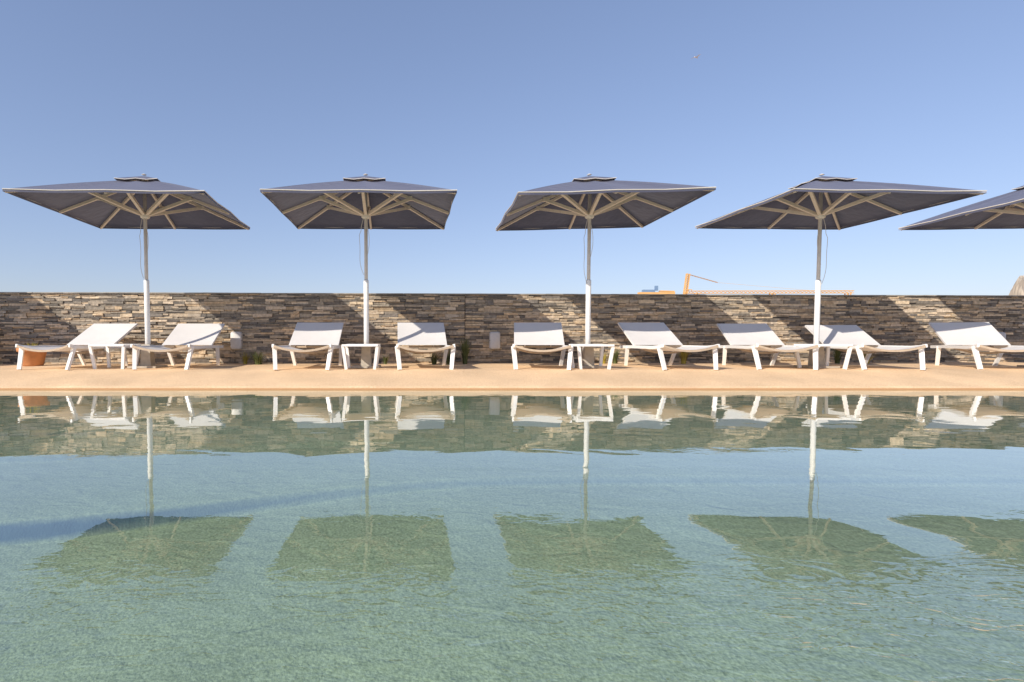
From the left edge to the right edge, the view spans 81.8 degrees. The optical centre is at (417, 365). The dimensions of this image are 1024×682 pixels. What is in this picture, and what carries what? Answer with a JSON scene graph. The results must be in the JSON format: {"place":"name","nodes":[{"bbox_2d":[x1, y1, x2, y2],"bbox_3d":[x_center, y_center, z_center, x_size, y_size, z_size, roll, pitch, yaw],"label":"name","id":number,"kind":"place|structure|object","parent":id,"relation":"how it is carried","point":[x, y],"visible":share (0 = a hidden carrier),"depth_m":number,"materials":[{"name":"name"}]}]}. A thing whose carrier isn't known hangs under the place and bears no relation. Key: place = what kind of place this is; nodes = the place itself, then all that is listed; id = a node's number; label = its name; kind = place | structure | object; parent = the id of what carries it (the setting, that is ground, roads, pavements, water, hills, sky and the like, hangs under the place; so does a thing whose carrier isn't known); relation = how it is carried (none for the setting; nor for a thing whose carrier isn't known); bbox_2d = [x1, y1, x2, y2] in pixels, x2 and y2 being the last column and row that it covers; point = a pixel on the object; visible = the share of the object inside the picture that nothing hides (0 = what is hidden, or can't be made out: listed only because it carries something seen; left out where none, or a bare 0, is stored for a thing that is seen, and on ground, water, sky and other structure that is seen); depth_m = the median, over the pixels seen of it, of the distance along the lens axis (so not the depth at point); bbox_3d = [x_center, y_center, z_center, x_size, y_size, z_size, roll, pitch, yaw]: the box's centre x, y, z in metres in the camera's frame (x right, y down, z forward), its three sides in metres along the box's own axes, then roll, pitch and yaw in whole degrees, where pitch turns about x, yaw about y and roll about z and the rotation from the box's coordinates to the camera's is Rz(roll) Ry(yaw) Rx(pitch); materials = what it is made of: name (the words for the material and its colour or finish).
{"place":"outdoors","nodes":[
{"label":"outdoors","id":0,"kind":"place"},
{"bbox_2d":[241,352,249,363],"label":"ornamental grass","id":1,"kind":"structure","parent":0,"point":[244,358],"depth_m":9.51,"materials":[{"name":"green plant"}]},
{"bbox_2d":[248,351,270,364],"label":"ornamental grass","id":2,"kind":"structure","parent":0,"point":[257,359],"depth_m":9.33,"materials":[{"name":"green plant"}]},
{"bbox_2d":[381,355,387,363],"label":"ornamental grass","id":3,"kind":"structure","parent":0,"point":[385,360],"depth_m":9.51,"materials":[{"name":"green plant"}]},
{"bbox_2d":[429,353,440,363],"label":"ornamental grass","id":4,"kind":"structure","parent":0,"point":[434,358],"depth_m":9.43,"materials":[{"name":"green plant"}]},
{"bbox_2d":[441,349,455,364],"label":"ornamental grass","id":5,"kind":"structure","parent":0,"point":[448,359],"depth_m":9.33,"materials":[{"name":"green plant"}]},
{"bbox_2d":[458,333,472,363],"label":"ornamental grass","id":6,"kind":"object","parent":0,"point":[465,349],"depth_m":9.49,"materials":[{"name":"green plant"}]},
{"bbox_2d":[0,362,1023,681],"bbox_3d":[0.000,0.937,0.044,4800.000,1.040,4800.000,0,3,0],"label":"ground","id":7,"kind":"structure","parent":0,"point":[416,564],"depth_m":2.56,"materials":[{"name":"beige paint"}]},
{"bbox_2d":[16,343,46,365],"bbox_3d":[-5.933,-0.182,8.961,0.424,0.366,0.424,0,3,0],"label":"flower pot","id":8,"kind":"object","parent":7,"relation":"on","point":[31,358],"visible":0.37,"depth_m":8.84,"materials":[{"name":"ceramic"}]},
{"bbox_2d":[15,323,137,369],"bbox_3d":[-4.930,-0.305,8.554,0.830,0.664,1.620,0,3,6],"label":"sun lounger","id":9,"kind":"object","parent":7,"relation":"on","point":[104,334],"visible":0.92,"depth_m":8.83,"materials":[{"name":"plastic"}]},
{"bbox_2d":[88,344,140,368],"bbox_3d":[-4.240,-0.128,8.163,0.504,0.344,0.488,0,3,1],"label":"side table","id":10,"kind":"object","parent":7,"relation":"on","point":[92,356],"visible":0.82,"depth_m":7.96,"materials":[{"name":"white plastic"}]},
{"bbox_2d":[2,174,249,367],"bbox_3d":[-3.896,-1.351,8.346,2.413,2.760,2.413,0,3,-3],"label":"patio umbrella","id":11,"kind":"object","parent":7,"relation":"on","point":[144,202],"visible":1,"depth_m":8.32,"materials":[{"name":"fabric"}]},
{"bbox_2d":[130,324,224,369],"bbox_3d":[-3.468,-0.306,8.583,0.830,0.664,1.620,0,3,-1],"label":"sun lounger","id":12,"kind":"object","parent":7,"relation":"on","point":[189,337],"visible":1,"depth_m":8.91,"materials":[{"name":"plastic"}]},
{"bbox_2d":[272,322,343,369],"bbox_3d":[-1.556,-0.312,8.527,0.830,0.680,1.620,0,3,0],"label":"sun lounger","id":13,"kind":"object","parent":7,"relation":"on","point":[328,334],"visible":0.96,"depth_m":8.91,"materials":[{"name":"plastic"}]},
{"bbox_2d":[260,174,456,367],"bbox_3d":[-0.744,-1.351,8.345,2.451,2.760,2.453,0,3,0],"label":"patio umbrella","id":14,"kind":"object","parent":7,"relation":"on","point":[365,202],"visible":1,"depth_m":8.32,"materials":[{"name":"fabric"}]},
{"bbox_2d":[341,344,380,369],"bbox_3d":[-0.784,-0.125,8.083,0.504,0.344,0.488,0,3,0],"label":"side table","id":15,"kind":"object","parent":7,"relation":"on","point":[376,356],"visible":0.97,"depth_m":7.88,"materials":[{"name":"white plastic"}]},
{"bbox_2d":[395,323,455,369],"bbox_3d":[0.072,-0.314,8.576,0.830,0.680,1.620,0,3,-2],"label":"sun lounger","id":16,"kind":"object","parent":7,"relation":"on","point":[433,334],"visible":1,"depth_m":8.96,"materials":[{"name":"plastic"}]},
{"bbox_2d":[0,295,1023,362],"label":"wall stones","id":17,"kind":"object","parent":7,"relation":"on","point":[483,311],"visible":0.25,"depth_m":9.93,"materials":[{"name":"brown stone"}]},
{"bbox_2d":[0,293,1023,363],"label":"stone cladding","id":18,"kind":"structure","parent":17,"relation":"attached to","point":[694,319],"depth_m":9.91,"materials":[{"name":"brown stone"}]},
{"bbox_2d":[230,332,242,348],"bbox_3d":[-3.025,-0.417,9.693,0.192,0.296,0.092,0,3,-3],"label":"wall lamp","id":19,"kind":"object","parent":18,"relation":"attached to","point":[236,341],"visible":1,"depth_m":9.65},
{"bbox_2d":[489,332,500,348],"bbox_3d":[1.304,-0.426,9.887,0.192,0.296,0.092,0,3,-3],"label":"wall lamp","id":20,"kind":"object","parent":18,"relation":"attached to","point":[494,340],"visible":1,"depth_m":9.84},
{"bbox_2d":[991,332,1005,348],"bbox_3d":[10.271,-0.445,10.291,0.192,0.296,0.092,0,3,-3],"label":"wall lamp","id":21,"kind":"object","parent":18,"relation":"attached to","point":[1003,334],"visible":0.3,"depth_m":10.24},
{"bbox_2d":[0,292,1023,296],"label":"coping","id":22,"kind":"object","parent":17,"relation":"on","point":[513,294],"visible":0.49,"depth_m":9.86,"materials":[{"name":"stone"}]},
{"bbox_2d":[511,322,573,369],"bbox_3d":[1.788,-0.313,8.556,0.830,0.680,1.620,0,3,9],"label":"sun lounger","id":23,"kind":"object","parent":7,"relation":"on","point":[547,333],"visible":1,"depth_m":8.92,"materials":[{"name":"plastic"}]},
{"bbox_2d":[569,344,614,369],"bbox_3d":[2.400,-0.125,8.083,0.504,0.344,0.488,0,3,-1],"label":"side table","id":24,"kind":"object","parent":7,"relation":"on","point":[600,357],"visible":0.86,"depth_m":7.88,"materials":[{"name":"white plastic"}]},
{"bbox_2d":[495,174,715,367],"bbox_3d":[2.447,-1.351,8.346,2.452,2.760,2.451,0,3,0],"label":"patio umbrella","id":25,"kind":"object","parent":7,"relation":"on","point":[588,202],"visible":0.99,"depth_m":8.32,"materials":[{"name":"fabric"}]},
{"bbox_2d":[618,322,719,369],"bbox_3d":[3.597,-0.312,8.530,0.830,0.680,1.620,0,3,-3],"label":"sun lounger","id":26,"kind":"object","parent":7,"relation":"on","point":[659,336],"visible":1,"depth_m":8.85,"materials":[{"name":"plastic"}]},
{"bbox_2d":[637,273,853,294],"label":"gantry crane","id":27,"kind":"object","parent":7,"relation":"on","point":[673,292],"visible":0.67,"depth_m":158.85,"materials":[{"name":"metal"}]},
{"bbox_2d":[716,323,819,369],"bbox_3d":[5.077,-0.306,8.580,0.830,0.664,1.620,0,3,9],"label":"sun lounger","id":28,"kind":"object","parent":7,"relation":"on","point":[755,337],"visible":0.99,"depth_m":8.90,"materials":[{"name":"plastic"}]},
{"bbox_2d":[794,344,852,369],"bbox_3d":[5.640,-0.127,8.123,0.504,0.344,0.488,0,3,0],"label":"side table","id":29,"kind":"object","parent":7,"relation":"on","point":[846,360],"visible":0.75,"depth_m":7.95,"materials":[{"name":"white plastic"}]},
{"bbox_2d":[695,174,986,367],"bbox_3d":[5.744,-1.351,8.345,2.471,2.760,2.473,0,3,0],"label":"patio umbrella","id":30,"kind":"object","parent":7,"relation":"on","point":[820,203],"visible":0.99,"depth_m":8.33,"materials":[{"name":"fabric"}]},
{"bbox_2d":[805,325,927,370],"bbox_3d":[6.473,-0.292,8.538,0.830,0.640,1.620,0,3,9],"label":"sun lounger","id":31,"kind":"object","parent":7,"relation":"on","point":[859,339],"visible":0.85,"depth_m":8.79,"materials":[{"name":"plastic"}]},
{"bbox_2d":[898,185,1023,366],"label":"patio umbrella","id":32,"kind":"object","parent":7,"relation":"on","point":[1005,211],"visible":1,"depth_m":9.15,"materials":[{"name":"fabric"}]},
{"bbox_2d":[928,322,1023,368],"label":"sun lounger","id":33,"kind":"object","parent":7,"relation":"on","point":[975,336],"visible":1,"depth_m":8.82,"materials":[{"name":"plastic"}]},
{"bbox_2d":[0,390,1023,680],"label":"pool water","id":34,"kind":"structure","parent":0,"point":[964,438],"depth_m":4.05,"materials":[{"name":"liquid"}]},
{"bbox_2d":[0,0,1023,294],"label":"sky","id":35,"kind":"structure","parent":0,"point":[489,102],"materials":[{"name":"blue"}]},
{"bbox_2d":[599,354,608,363],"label":"ornamental grass","id":36,"kind":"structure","parent":0,"point":[604,359],"depth_m":9.67,"materials":[{"name":"green plant"}]},
{"bbox_2d":[609,347,621,363],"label":"ornamental grass","id":37,"kind":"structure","parent":0,"point":[615,357],"depth_m":9.66,"materials":[{"name":"green plant"}]},
{"bbox_2d":[678,343,689,363],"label":"ornamental grass","id":38,"kind":"object","parent":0,"point":[684,356],"depth_m":9.57,"materials":[{"name":"green plant"}]},
{"bbox_2d":[830,348,845,363],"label":"ornamental grass","id":39,"kind":"object","parent":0,"point":[837,357],"depth_m":9.66,"materials":[{"name":"green plant"}]},
{"bbox_2d":[1009,275,1023,294],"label":"hill","id":40,"kind":"structure","parent":0,"point":[1017,288],"depth_m":490.03,"materials":[{"name":"stone"}]}
]}

